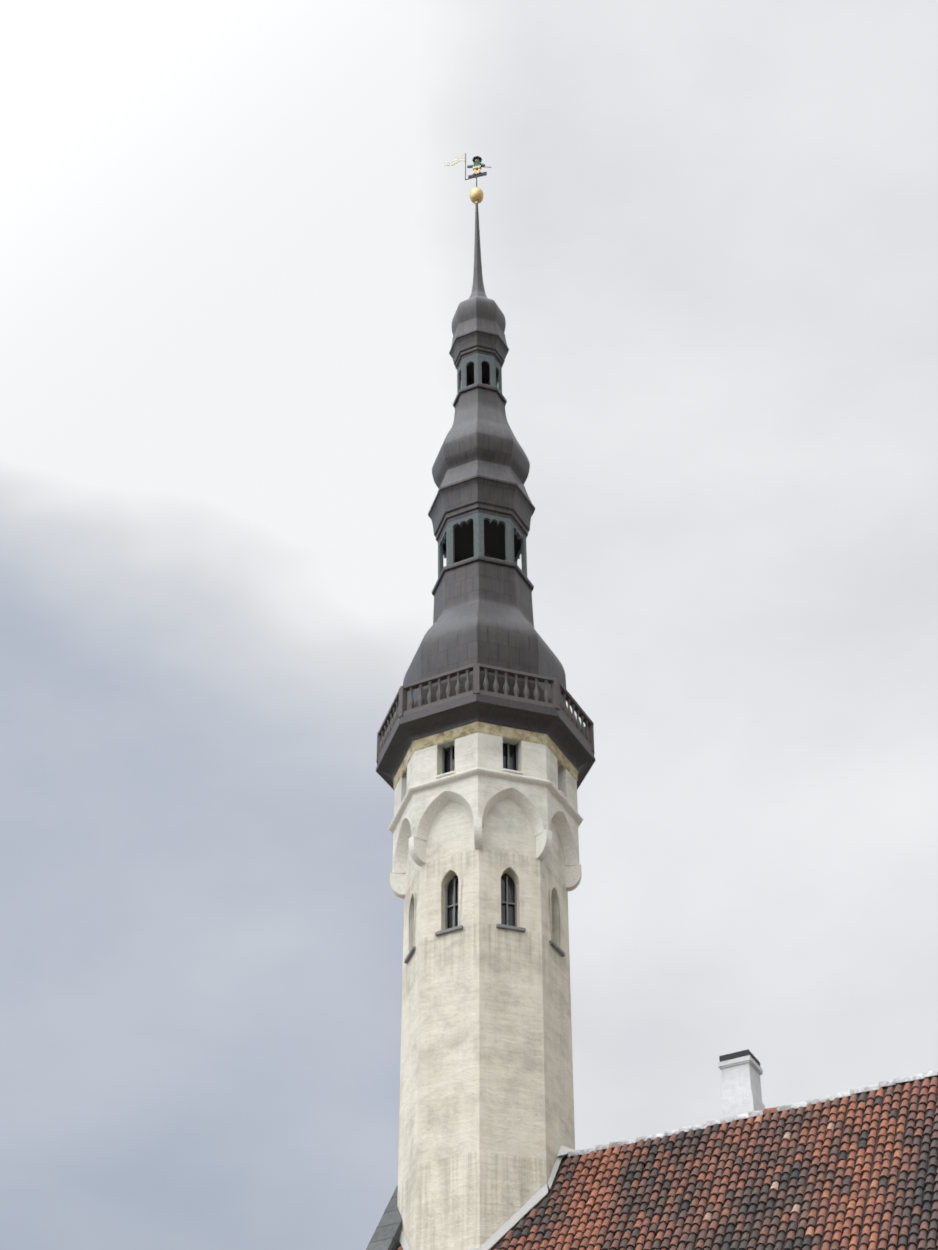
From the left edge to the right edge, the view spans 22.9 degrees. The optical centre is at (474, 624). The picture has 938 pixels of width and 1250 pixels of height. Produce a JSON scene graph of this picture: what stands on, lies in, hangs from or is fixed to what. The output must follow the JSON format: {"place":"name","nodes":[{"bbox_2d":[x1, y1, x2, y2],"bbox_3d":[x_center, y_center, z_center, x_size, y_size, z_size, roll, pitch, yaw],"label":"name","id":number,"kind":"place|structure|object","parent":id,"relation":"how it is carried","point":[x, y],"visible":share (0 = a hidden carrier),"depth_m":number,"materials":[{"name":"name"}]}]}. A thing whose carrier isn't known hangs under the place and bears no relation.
{"place":"outdoors","nodes":[
{"label":"outdoors","id":0,"kind":"place"},
{"bbox_2d":[366,1185,401,1249],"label":"gable coping","id":1,"kind":"object","parent":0,"point":[386,1234],"depth_m":55.96,"materials":[{"name":"grey metal"}]},
{"bbox_2d":[0,0,937,1249],"label":"sky","id":2,"kind":"structure","parent":0,"point":[237,238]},
{"bbox_2d":[438,353,526,577],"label":"lantern openings","id":3,"kind":"object","parent":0,"point":[482,534],"visible":0.52,"depth_m":69.74,"materials":[{"name":"grey metal"}]},
{"bbox_2d":[388,722,582,1249],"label":"tower","id":4,"kind":"structure","parent":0,"point":[486,873],"depth_m":58.86,"materials":[{"name":"beige paint"}]},
{"bbox_2d":[399,1146,573,1249],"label":"town hall tower flashing","id":5,"kind":"object","parent":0,"point":[513,1220],"visible":0.5,"depth_m":54.79,"materials":[{"name":"grey metal"}]},
{"bbox_2d":[397,1075,937,1249],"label":"roof tiles","id":6,"kind":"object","parent":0,"point":[498,1244],"depth_m":51.92,"materials":[{"name":"red tile"}]},
{"bbox_2d":[718,1049,764,1117],"bbox_3d":[6.438,11.920,55.325,1.106,3.460,1.106,-1,-38,1],"label":"chimney","id":7,"kind":"object","parent":6,"relation":"on","point":[741,1072],"visible":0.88,"depth_m":55.69,"materials":[{"name":"white paint"}]},
{"bbox_2d":[568,1070,937,1156],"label":"town hall ridge tiles","id":8,"kind":"object","parent":6,"relation":"on","point":[772,1110],"visible":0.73,"depth_m":54.45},
{"bbox_3d":[12.579,20.494,43.596,35.567,28.050,27.294,-1,-38,1],"label":"town hall","id":9,"kind":"object","parent":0,"visible":0},
{"bbox_2d":[376,693,594,789],"bbox_3d":[0.289,3.971,64.784,5.691,0.670,5.691,11,-40,-14],"label":"balcony base","id":10,"kind":"object","parent":9,"relation":"on","point":[556,727],"visible":0.46,"depth_m":63.07,"materials":[{"name":"grey metal"}]},
{"bbox_2d":[403,203,565,709],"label":"spire","id":11,"kind":"structure","parent":10,"relation":"on","point":[483,610],"depth_m":69.03,"materials":[{"name":"grey metal"}]},
{"bbox_2d":[443,153,490,203],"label":"weather vane","id":12,"kind":"object","parent":11,"relation":"attached to","point":[476,195],"visible":0.98,"depth_m":80.35,"materials":[{"name":"gold metal"}]},
{"bbox_2d":[376,663,594,761],"bbox_3d":[0.289,3.325,65.297,5.719,1.020,5.719,11,-40,-14],"label":"balustrade","id":13,"kind":"object","parent":10,"relation":"on","point":[397,709],"visible":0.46,"depth_m":63.53,"materials":[{"name":"metal"}]}
]}

